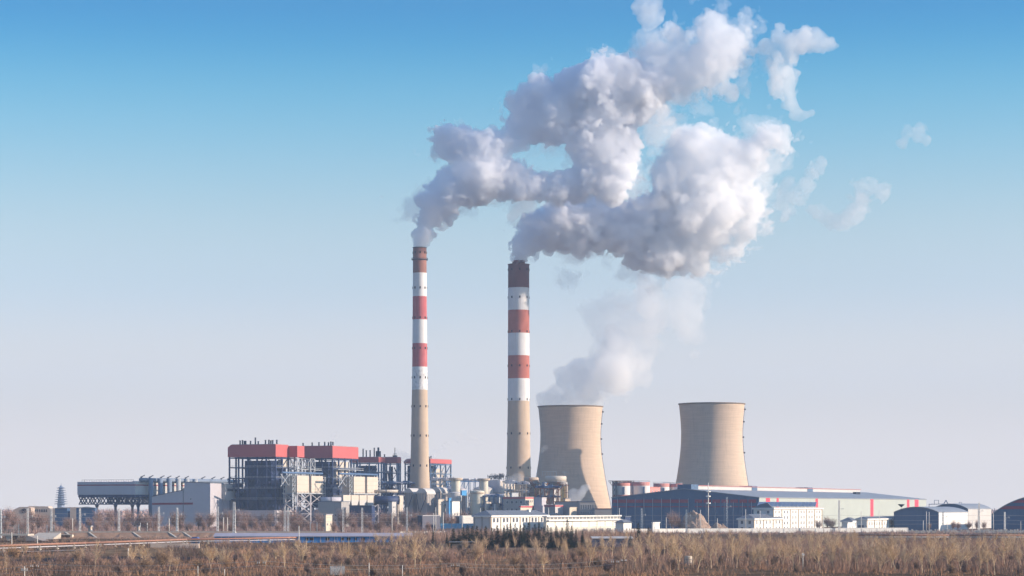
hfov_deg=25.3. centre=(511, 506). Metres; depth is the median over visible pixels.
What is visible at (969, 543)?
bare poplar
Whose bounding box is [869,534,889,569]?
bare poplar
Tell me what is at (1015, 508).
arched shed
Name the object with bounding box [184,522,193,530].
bare tree
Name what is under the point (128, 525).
bare tree
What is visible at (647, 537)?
bare poplar
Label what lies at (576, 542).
conifer
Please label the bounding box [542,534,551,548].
bare poplar
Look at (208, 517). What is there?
overhead wire
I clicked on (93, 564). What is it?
bare shrub
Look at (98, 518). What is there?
bare tree
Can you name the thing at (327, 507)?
plant building
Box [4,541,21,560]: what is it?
bare tree
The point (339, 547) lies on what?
bare poplar
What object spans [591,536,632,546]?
tin shed
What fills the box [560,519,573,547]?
conifer
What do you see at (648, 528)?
conifer
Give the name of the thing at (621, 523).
guard house
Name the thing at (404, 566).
bare shrub
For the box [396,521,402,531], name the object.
bare tree
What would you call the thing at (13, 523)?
bare tree
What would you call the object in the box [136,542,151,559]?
bare poplar
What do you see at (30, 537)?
concrete bridge
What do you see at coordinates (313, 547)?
bare shrub
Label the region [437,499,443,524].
pump cabin
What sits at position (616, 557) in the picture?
bare shrub
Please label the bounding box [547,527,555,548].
conifer
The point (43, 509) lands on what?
long wall house
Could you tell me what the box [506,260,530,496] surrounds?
chimney
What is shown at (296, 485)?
filter house
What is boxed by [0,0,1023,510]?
sky
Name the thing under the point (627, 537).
bare poplar
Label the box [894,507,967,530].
arched shed
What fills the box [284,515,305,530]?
bare tree
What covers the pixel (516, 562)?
bare tree
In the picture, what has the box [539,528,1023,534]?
brushwood
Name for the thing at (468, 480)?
pipe rack
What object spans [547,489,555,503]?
plant building
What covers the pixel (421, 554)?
bare poplar
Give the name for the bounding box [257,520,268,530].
bare tree
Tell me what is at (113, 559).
bare tree
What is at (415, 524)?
bare tree
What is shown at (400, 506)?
plant building
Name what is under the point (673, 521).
bare tree
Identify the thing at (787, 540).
bare poplar
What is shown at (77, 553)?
bare tree
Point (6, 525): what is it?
bare tree
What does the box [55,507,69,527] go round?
blue shed
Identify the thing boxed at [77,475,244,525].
air cooled condenser
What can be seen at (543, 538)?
conifer
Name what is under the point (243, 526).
bare tree
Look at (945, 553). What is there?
bare poplar
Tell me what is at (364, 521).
bare tree
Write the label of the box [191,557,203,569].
bare tree
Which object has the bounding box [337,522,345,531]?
bare tree
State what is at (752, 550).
bare poplar
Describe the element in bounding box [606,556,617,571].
bare tree
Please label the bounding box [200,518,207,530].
bare tree
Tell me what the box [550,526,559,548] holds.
conifer
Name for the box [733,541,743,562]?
bare poplar
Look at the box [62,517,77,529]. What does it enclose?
bare tree
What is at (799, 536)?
bare poplar
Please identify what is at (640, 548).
bare poplar
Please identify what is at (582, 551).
bare tree
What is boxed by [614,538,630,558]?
bare poplar
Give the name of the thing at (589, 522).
long office block
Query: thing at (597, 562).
bare shrub
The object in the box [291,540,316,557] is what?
bare poplar
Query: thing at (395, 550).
bare poplar
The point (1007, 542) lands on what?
bare poplar
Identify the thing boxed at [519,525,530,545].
conifer
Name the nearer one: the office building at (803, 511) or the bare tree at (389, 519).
the bare tree at (389, 519)
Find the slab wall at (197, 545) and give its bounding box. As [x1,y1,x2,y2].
[150,543,199,547]
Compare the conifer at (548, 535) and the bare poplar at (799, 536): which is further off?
the bare poplar at (799, 536)
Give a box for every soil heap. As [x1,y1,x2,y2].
[680,510,710,531]
[711,523,726,527]
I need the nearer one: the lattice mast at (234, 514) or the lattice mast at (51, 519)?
the lattice mast at (234, 514)
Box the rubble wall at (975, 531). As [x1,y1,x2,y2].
[909,529,1023,532]
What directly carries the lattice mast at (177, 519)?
on the track bed
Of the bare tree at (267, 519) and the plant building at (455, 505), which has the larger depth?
the plant building at (455, 505)
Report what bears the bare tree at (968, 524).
on the ground at (118, 551)
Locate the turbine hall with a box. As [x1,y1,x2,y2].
[152,482,223,526]
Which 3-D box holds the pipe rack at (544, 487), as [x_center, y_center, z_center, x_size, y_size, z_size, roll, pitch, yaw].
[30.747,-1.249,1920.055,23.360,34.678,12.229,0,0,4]
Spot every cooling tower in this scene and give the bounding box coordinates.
[537,405,610,507]
[676,402,748,485]
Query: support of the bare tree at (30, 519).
on the ground at (118, 551)
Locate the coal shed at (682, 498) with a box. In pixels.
[611,484,926,528]
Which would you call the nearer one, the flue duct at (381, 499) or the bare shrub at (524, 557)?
the bare shrub at (524, 557)
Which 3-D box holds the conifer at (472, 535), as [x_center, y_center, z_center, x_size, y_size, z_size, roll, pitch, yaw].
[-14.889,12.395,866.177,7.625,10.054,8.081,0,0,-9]
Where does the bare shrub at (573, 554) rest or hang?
on the ground at (118, 551)
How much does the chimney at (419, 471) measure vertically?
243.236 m
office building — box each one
[471,510,549,532]
[736,514,783,527]
[752,502,823,527]
[840,517,856,527]
[855,516,893,527]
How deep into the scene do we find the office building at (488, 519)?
1314.34 m
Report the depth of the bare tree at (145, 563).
538.48 m
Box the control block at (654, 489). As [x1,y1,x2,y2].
[650,487,660,492]
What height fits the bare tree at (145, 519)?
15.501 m
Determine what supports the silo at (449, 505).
on the ground at (118, 551)
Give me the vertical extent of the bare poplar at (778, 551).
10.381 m
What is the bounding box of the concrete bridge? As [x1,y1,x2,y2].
[0,529,45,540]
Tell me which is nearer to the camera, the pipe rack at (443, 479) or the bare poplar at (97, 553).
the bare poplar at (97, 553)
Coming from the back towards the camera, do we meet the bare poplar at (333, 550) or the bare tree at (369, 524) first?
the bare tree at (369, 524)
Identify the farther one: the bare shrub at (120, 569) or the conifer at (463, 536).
the conifer at (463, 536)
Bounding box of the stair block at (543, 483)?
[541,482,546,503]
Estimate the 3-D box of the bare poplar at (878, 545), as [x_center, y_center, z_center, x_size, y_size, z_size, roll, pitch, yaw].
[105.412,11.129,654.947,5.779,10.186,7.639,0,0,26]
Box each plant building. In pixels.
[317,501,349,526]
[349,505,375,526]
[397,495,403,525]
[446,501,459,518]
[460,490,466,514]
[533,497,546,512]
[544,505,562,515]
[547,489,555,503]
[554,501,577,515]
[568,507,577,514]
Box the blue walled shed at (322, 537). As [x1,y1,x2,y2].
[213,533,412,542]
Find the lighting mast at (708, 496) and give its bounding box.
[706,483,710,523]
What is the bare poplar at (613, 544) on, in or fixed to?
on the ground at (118, 551)
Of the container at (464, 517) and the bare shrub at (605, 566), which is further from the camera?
the container at (464, 517)
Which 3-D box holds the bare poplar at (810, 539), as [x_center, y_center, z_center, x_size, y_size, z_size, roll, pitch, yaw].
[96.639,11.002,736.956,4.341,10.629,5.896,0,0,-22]
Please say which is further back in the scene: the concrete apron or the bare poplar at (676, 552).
the concrete apron
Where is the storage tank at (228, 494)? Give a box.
[222,484,235,522]
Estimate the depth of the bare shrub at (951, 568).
542.67 m
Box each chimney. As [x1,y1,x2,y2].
[410,247,429,488]
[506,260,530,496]
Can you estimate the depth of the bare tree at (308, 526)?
1254.62 m
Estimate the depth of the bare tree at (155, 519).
1433.66 m
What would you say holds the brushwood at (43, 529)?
on the ground at (118, 551)
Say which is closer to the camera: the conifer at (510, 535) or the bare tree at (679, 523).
the conifer at (510, 535)
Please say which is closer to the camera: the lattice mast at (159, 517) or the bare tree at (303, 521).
the lattice mast at (159, 517)
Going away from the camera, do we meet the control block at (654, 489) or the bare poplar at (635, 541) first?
the bare poplar at (635, 541)
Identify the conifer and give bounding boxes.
[431,532,435,548]
[448,528,456,547]
[456,530,461,543]
[461,527,468,542]
[464,525,470,542]
[467,526,477,543]
[474,526,480,544]
[482,526,490,547]
[488,528,495,549]
[493,525,501,548]
[498,525,510,547]
[502,524,511,541]
[507,523,515,547]
[512,523,518,547]
[515,526,524,547]
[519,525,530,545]
[525,523,532,547]
[531,524,541,547]
[536,523,542,546]
[541,526,547,548]
[545,525,549,546]
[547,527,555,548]
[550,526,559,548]
[555,528,564,548]
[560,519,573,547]
[568,525,575,548]
[574,529,578,547]
[579,532,584,546]
[635,524,642,542]
[642,527,656,543]
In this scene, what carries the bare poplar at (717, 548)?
on the ground at (118, 551)
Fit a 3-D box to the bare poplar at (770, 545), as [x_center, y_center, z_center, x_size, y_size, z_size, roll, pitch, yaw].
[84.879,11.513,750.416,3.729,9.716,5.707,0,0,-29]
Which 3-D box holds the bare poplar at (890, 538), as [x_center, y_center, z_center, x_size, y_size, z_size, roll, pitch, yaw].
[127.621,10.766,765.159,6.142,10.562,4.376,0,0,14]
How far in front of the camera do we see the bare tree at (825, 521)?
1478.17 m
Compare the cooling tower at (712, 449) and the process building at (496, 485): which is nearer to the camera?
the process building at (496, 485)
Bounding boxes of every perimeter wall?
[632,528,686,532]
[688,528,907,532]
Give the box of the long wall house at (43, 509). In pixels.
[28,506,78,527]
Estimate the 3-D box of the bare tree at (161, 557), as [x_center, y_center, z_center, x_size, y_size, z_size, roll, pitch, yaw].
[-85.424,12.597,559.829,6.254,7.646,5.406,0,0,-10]
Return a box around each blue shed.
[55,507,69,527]
[76,507,97,529]
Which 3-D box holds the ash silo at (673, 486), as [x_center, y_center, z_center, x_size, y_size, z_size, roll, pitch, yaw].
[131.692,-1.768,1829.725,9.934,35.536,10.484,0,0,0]
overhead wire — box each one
[5,513,396,513]
[5,517,396,517]
[5,521,396,521]
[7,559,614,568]
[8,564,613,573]
[597,520,1023,520]
[619,515,1014,515]
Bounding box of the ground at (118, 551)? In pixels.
[0,512,1023,575]
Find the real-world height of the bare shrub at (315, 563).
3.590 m
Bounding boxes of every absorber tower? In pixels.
[449,478,462,491]
[477,478,489,500]
[520,477,539,496]
[544,476,568,503]
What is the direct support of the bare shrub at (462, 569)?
on the ground at (118, 551)
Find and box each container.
[459,516,472,519]
[459,519,472,522]
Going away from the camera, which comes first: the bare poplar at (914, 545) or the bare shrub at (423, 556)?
the bare shrub at (423, 556)
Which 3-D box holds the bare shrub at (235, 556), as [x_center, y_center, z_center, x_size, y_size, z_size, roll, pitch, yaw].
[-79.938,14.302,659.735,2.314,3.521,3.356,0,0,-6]
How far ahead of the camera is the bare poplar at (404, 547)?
649.76 m
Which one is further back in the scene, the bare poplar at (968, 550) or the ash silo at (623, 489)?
the ash silo at (623, 489)
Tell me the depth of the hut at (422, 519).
1397.71 m
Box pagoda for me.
[54,485,67,507]
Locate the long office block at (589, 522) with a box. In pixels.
[542,515,620,532]
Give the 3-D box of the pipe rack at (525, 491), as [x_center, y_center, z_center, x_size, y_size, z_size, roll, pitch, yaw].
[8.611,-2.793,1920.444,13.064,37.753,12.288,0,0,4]
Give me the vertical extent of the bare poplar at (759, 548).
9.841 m
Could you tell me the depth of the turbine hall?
1835.03 m
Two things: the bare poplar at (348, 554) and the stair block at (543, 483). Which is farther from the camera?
the stair block at (543, 483)
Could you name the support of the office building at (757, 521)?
on the ground at (118, 551)
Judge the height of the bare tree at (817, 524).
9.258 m
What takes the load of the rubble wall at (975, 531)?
on the ground at (118, 551)
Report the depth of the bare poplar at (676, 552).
566.06 m
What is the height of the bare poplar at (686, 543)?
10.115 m
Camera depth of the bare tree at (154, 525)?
1288.23 m
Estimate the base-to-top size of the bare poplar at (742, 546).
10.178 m
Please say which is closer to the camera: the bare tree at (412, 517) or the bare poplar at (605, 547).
the bare poplar at (605, 547)
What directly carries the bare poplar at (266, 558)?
on the ground at (118, 551)
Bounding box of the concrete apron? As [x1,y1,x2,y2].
[34,533,60,538]
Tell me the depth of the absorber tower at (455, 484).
1931.46 m
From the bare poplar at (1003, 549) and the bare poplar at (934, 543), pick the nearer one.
the bare poplar at (1003, 549)
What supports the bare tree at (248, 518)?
on the ground at (118, 551)
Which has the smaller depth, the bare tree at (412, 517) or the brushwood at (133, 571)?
the brushwood at (133, 571)
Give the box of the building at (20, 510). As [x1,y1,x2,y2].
[13,507,34,528]
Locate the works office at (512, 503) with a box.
[503,497,533,509]
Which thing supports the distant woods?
on the ground at (118, 551)
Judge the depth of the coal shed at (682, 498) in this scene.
1680.09 m
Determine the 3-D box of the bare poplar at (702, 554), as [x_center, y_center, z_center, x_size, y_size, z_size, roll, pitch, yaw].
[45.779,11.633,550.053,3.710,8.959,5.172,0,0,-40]
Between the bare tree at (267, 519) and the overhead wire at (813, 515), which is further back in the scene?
the overhead wire at (813, 515)
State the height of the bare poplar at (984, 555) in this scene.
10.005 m
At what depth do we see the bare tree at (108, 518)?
1488.81 m
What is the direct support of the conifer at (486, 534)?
on the ground at (118, 551)
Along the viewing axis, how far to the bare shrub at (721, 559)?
586.52 m
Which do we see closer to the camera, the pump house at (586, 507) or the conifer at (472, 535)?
the conifer at (472, 535)
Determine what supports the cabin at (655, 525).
on the ground at (118, 551)
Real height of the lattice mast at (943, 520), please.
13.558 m
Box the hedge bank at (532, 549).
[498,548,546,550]
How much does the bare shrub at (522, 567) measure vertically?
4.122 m
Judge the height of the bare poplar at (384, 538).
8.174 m
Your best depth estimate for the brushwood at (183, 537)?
1139.11 m
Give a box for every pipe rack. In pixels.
[375,481,414,514]
[430,477,453,488]
[443,493,469,521]
[446,478,478,511]
[483,494,504,510]
[502,480,516,496]
[514,481,529,496]
[534,485,560,504]
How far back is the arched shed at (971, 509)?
1665.30 m
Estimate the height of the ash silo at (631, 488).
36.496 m
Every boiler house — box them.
[228,437,321,525]
[299,442,363,524]
[349,448,384,522]
[376,447,400,515]
[403,456,451,516]
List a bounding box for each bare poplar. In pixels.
[2,553,10,572]
[88,540,102,563]
[127,540,138,559]
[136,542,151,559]
[166,544,175,571]
[199,540,219,567]
[210,539,231,569]
[240,550,250,567]
[259,551,269,564]
[278,541,290,566]
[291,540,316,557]
[326,539,336,559]
[338,541,347,566]
[344,540,352,558]
[378,531,387,544]
[387,534,401,562]
[400,536,407,559]
[402,533,426,563]
[403,529,412,543]
[418,534,431,566]
[428,539,452,562]
[471,535,489,559]
[526,537,539,550]
[532,537,544,553]
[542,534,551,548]
[558,539,569,558]
[584,536,598,565]
[599,535,609,561]
[607,533,618,555]
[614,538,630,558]
[624,531,629,550]
[628,539,644,569]
[630,530,639,548]
[634,540,643,564]
[643,527,653,548]
[643,531,657,558]
[645,537,665,560]
[657,527,666,555]
[664,530,679,557]
[667,533,679,550]
[671,528,700,552]
[673,542,682,566]
[686,539,704,567]
[694,541,708,567]
[702,531,718,568]
[711,529,720,558]
[713,535,722,554]
[722,531,731,553]
[728,534,738,564]
[731,533,746,551]
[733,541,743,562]
[748,541,760,567]
[752,537,766,564]
[759,536,769,561]
[764,532,774,549]
[769,537,789,563]
[781,539,800,566]
[784,533,791,549]
[786,529,793,541]
[791,529,808,566]
[796,529,805,541]
[804,541,815,559]
[808,526,817,545]
[809,534,824,571]
[814,531,822,546]
[819,528,844,548]
[824,530,841,568]
[840,544,846,560]
[841,539,854,564]
[844,532,850,543]
[849,532,863,570]
[850,528,858,546]
[855,533,887,564]
[863,532,873,542]
[869,534,887,553]
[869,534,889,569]
[875,531,903,571]
[883,538,901,567]
[885,530,897,546]
[891,539,918,567]
[910,533,917,553]
[914,538,928,572]
[921,535,933,551]
[922,544,938,570]
[927,529,940,555]
[929,537,942,562]
[932,531,959,564]
[945,529,961,546]
[946,536,960,551]
[950,538,977,568]
[954,542,979,562]
[962,530,973,547]
[974,540,984,571]
[975,532,985,550]
[977,536,994,569]
[983,544,996,574]
[992,532,998,550]
[993,538,1009,564]
[1000,530,1023,551]
[1002,531,1012,552]
[1012,542,1023,565]
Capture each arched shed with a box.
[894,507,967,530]
[936,504,991,528]
[991,497,1023,530]
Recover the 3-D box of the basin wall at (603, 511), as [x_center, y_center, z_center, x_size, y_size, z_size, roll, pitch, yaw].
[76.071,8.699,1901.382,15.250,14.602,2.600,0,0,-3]
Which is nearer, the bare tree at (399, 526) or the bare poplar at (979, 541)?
the bare poplar at (979, 541)
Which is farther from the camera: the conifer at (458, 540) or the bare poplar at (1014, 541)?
the conifer at (458, 540)
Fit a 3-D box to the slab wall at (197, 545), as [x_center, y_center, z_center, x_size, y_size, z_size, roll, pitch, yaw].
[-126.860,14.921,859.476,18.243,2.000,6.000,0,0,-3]
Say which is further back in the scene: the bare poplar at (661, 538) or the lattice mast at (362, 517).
the lattice mast at (362, 517)
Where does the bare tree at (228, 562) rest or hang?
on the ground at (118, 551)
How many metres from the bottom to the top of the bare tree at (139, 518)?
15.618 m
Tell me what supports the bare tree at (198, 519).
on the ground at (118, 551)
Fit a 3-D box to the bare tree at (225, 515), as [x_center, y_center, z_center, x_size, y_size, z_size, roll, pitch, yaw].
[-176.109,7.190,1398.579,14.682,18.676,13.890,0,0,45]
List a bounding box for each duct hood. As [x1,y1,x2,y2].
[403,488,417,525]
[416,488,435,522]
[432,487,448,514]
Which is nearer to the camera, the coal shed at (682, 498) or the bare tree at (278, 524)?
the bare tree at (278, 524)
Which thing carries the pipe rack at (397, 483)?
on the ground at (118, 551)
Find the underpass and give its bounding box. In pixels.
[61,534,73,537]
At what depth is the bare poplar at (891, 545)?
550.57 m
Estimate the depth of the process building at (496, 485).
1962.50 m
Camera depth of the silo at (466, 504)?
1884.00 m
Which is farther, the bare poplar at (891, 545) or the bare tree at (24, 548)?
the bare tree at (24, 548)
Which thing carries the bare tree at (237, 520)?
on the ground at (118, 551)
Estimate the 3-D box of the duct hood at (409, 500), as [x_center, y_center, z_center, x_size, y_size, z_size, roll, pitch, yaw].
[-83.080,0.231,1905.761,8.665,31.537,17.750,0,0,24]
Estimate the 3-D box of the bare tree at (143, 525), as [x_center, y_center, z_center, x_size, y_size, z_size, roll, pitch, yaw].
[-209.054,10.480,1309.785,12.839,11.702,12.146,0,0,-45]
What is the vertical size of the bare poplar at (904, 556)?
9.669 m
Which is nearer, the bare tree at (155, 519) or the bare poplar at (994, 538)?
the bare poplar at (994, 538)
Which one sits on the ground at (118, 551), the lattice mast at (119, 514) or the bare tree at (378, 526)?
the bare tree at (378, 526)
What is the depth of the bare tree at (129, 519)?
1420.99 m
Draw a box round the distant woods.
[0,508,996,521]
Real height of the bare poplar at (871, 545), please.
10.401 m
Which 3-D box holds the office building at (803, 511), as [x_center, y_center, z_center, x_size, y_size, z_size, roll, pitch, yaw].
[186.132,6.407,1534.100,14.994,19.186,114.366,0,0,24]
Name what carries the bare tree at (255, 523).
on the ground at (118, 551)
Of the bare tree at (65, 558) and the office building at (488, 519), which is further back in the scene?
the office building at (488, 519)
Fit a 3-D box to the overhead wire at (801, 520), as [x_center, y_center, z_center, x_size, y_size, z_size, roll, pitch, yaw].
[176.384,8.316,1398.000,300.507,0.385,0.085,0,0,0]
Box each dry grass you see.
[9,540,1010,561]
[17,556,233,561]
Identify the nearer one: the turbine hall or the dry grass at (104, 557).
the dry grass at (104, 557)
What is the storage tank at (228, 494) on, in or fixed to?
on the ground at (118, 551)
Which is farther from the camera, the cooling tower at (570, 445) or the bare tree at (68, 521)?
the cooling tower at (570, 445)
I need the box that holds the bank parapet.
[49,531,330,532]
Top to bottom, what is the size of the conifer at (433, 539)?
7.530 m
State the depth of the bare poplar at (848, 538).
869.10 m
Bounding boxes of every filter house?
[280,472,325,523]
[333,473,380,523]
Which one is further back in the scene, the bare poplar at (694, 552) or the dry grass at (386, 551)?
the dry grass at (386, 551)
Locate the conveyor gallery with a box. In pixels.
[609,481,633,496]
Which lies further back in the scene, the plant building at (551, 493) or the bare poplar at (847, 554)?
the plant building at (551, 493)
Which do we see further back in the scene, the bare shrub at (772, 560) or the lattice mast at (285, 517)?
the lattice mast at (285, 517)
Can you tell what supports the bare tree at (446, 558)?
on the ground at (118, 551)
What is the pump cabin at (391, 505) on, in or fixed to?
on the ground at (118, 551)
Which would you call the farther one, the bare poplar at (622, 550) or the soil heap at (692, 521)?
the soil heap at (692, 521)
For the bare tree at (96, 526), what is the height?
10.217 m
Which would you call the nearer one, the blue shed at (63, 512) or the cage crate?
the cage crate
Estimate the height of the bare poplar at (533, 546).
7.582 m
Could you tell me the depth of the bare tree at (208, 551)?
648.67 m
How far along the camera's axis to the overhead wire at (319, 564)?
399.98 m
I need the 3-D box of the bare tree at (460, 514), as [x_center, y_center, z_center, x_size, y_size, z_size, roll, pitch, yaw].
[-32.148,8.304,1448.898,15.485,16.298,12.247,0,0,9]
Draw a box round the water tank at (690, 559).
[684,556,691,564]
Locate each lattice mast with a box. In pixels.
[0,509,4,537]
[27,508,32,533]
[50,508,55,530]
[79,508,82,530]
[118,508,123,530]
[158,507,163,530]
[176,508,181,530]
[216,507,222,530]
[232,502,237,532]
[284,507,289,530]
[287,507,290,530]
[342,507,345,531]
[361,508,366,532]
[406,507,411,530]
[726,497,727,527]
[838,500,843,530]
[942,511,945,530]
[978,503,981,529]
[1004,512,1006,528]
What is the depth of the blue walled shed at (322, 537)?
1015.12 m
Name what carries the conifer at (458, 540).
on the ground at (118, 551)
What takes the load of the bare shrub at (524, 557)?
on the ground at (118, 551)
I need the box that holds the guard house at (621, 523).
[614,519,632,532]
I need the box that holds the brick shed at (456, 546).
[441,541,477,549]
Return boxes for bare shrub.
[89,558,97,567]
[110,560,126,575]
[202,565,209,575]
[233,552,238,560]
[277,565,284,575]
[302,560,314,574]
[310,544,318,550]
[311,557,318,567]
[345,557,351,567]
[368,566,377,575]
[399,559,406,571]
[419,554,426,561]
[457,560,471,575]
[502,546,510,557]
[517,552,529,564]
[519,559,526,574]
[533,561,540,575]
[570,550,576,559]
[578,558,585,569]
[592,555,601,567]
[602,558,610,571]
[613,555,619,564]
[646,552,654,563]
[666,556,676,569]
[716,554,724,566]
[770,553,778,566]
[793,563,799,572]
[799,555,809,566]
[914,561,920,570]
[947,560,955,572]
[961,560,967,574]
[1015,566,1021,574]
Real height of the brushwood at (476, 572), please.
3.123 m
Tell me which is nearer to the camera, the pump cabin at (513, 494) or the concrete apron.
the concrete apron
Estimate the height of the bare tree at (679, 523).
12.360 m
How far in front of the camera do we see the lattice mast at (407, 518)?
1189.57 m
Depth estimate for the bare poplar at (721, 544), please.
728.26 m
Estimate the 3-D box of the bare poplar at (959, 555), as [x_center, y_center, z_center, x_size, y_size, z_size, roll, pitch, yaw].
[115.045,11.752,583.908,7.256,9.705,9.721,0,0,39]
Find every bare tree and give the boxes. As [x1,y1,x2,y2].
[2,505,16,524]
[2,518,10,530]
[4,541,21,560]
[10,509,19,528]
[12,518,29,532]
[20,543,29,555]
[22,505,37,528]
[30,510,47,528]
[30,522,35,531]
[34,553,44,561]
[53,550,74,567]
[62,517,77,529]
[68,546,81,563]
[81,549,93,570]
[84,518,93,525]
[92,507,104,524]
[93,519,99,530]
[102,505,116,528]
[104,520,110,530]
[109,550,118,566]
[113,519,124,529]
[122,507,134,525]
[124,555,135,568]
[125,520,133,530]
[133,513,144,526]
[133,552,153,573]
[137,517,152,529]
[142,511,152,522]
[151,512,162,527]
[151,522,160,530]
[152,542,172,572]
[166,511,187,528]
[168,554,181,569]
[179,522,183,529]
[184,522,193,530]
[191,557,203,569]
[193,511,204,526]
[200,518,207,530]
[202,510,216,530]
[202,546,213,560]
[214,504,232,530]
[217,520,225,530]
[223,556,232,569]
[226,522,237,530]
[230,508,243,524]
[238,518,249,530]
[239,512,248,530]
[244,511,258,529]
[250,518,259,529]
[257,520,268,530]
[259,508,277,530]
[271,548,278,558]
[274,520,282,530]
[275,506,289,527]
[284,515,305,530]
[286,507,306,525]
[291,538,299,546]
[299,513,311,527]
[301,519,315,530]
[311,524,321,530]
[311,548,319,559]
[312,510,323,529]
[330,519,338,530]
[330,552,345,566]
[336,508,353,528]
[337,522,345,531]
[346,511,358,530]
[350,519,357,530]
[354,511,375,531]
[365,542,381,559]
[366,520,373,530]
[371,516,383,532]
[380,509,401,527]
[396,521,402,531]
[398,510,410,527]
[403,509,417,528]
[409,519,420,529]
[425,521,430,530]
[435,543,458,571]
[445,512,459,526]
[452,509,469,518]
[459,538,470,548]
[468,543,483,564]
[508,552,522,569]
[532,549,550,566]
[574,543,587,558]
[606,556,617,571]
[664,511,681,528]
[675,516,681,528]
[813,519,822,527]
[823,516,830,527]
[826,517,837,527]
[950,520,956,528]
[964,521,971,529]
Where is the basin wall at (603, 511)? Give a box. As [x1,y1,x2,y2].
[595,508,611,514]
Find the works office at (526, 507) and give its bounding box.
[519,506,533,509]
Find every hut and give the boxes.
[323,514,332,530]
[417,515,440,530]
[844,522,855,527]
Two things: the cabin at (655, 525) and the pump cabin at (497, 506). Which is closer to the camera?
the cabin at (655, 525)
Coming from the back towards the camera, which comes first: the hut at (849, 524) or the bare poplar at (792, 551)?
the hut at (849, 524)
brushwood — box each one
[0,523,480,536]
[0,537,434,575]
[0,537,625,575]
[0,545,1023,575]
[61,536,213,538]
[372,526,663,543]
[381,547,624,575]
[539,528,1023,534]
[575,533,1023,573]
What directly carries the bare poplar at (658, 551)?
on the ground at (118, 551)
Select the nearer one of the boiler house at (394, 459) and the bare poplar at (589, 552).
the bare poplar at (589, 552)
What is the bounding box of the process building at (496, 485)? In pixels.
[487,473,514,509]
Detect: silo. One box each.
[448,498,450,518]
[466,493,467,515]
[613,481,629,496]
[630,481,639,494]
[633,481,649,494]
[653,482,668,490]
[670,482,676,489]
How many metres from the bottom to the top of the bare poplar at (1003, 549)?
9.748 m
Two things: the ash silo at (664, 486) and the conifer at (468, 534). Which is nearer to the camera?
the conifer at (468, 534)
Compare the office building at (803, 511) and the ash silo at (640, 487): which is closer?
the office building at (803, 511)
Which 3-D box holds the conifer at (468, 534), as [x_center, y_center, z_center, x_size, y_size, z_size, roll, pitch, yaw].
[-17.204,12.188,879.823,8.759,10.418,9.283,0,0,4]
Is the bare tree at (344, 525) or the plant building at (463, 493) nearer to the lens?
the bare tree at (344, 525)
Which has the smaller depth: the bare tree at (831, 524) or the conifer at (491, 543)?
the conifer at (491, 543)
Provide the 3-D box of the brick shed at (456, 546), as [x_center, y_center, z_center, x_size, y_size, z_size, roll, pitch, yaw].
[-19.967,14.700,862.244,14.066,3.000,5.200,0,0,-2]
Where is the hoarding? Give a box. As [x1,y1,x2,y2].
[441,523,472,532]
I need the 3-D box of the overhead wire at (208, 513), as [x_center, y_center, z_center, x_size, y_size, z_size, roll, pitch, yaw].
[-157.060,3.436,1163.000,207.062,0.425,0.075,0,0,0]
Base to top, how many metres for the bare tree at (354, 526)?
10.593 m
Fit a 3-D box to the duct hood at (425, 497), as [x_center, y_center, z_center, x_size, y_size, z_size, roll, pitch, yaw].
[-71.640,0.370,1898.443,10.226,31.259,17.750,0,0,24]
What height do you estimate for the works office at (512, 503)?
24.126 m
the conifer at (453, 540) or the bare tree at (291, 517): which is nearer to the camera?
the conifer at (453, 540)
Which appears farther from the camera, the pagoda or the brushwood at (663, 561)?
the pagoda
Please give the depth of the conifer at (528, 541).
872.72 m
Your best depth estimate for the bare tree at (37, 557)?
647.68 m
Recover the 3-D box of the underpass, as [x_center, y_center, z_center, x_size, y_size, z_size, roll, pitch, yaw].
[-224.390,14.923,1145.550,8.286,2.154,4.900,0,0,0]
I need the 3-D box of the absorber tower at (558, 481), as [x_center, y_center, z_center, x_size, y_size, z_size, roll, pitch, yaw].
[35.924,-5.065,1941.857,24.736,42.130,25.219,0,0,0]
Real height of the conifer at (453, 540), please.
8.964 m
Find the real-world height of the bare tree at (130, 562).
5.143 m
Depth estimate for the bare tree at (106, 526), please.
1254.96 m
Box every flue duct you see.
[319,497,342,500]
[373,490,398,504]
[373,496,399,525]
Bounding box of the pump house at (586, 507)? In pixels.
[577,501,594,514]
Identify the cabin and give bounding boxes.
[388,501,396,523]
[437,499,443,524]
[484,501,491,510]
[493,503,501,509]
[510,492,518,496]
[651,522,659,531]
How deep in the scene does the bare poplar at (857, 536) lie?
787.55 m
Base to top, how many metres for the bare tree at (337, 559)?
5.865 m
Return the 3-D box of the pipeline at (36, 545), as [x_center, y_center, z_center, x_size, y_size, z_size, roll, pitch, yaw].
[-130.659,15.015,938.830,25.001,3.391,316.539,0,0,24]
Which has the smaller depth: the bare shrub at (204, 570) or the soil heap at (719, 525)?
the bare shrub at (204, 570)
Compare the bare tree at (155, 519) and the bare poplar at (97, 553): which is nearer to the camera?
the bare poplar at (97, 553)
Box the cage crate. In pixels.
[330,566,344,574]
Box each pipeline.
[0,537,297,551]
[858,534,1023,539]
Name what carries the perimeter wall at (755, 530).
on the ground at (118, 551)
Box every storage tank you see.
[222,484,235,522]
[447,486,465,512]
[448,492,461,515]
[470,490,484,515]
[473,486,492,509]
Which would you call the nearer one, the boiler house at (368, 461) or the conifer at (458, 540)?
the conifer at (458, 540)
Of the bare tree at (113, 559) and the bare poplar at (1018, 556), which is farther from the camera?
the bare poplar at (1018, 556)
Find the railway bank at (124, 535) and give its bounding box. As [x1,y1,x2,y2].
[61,532,359,538]

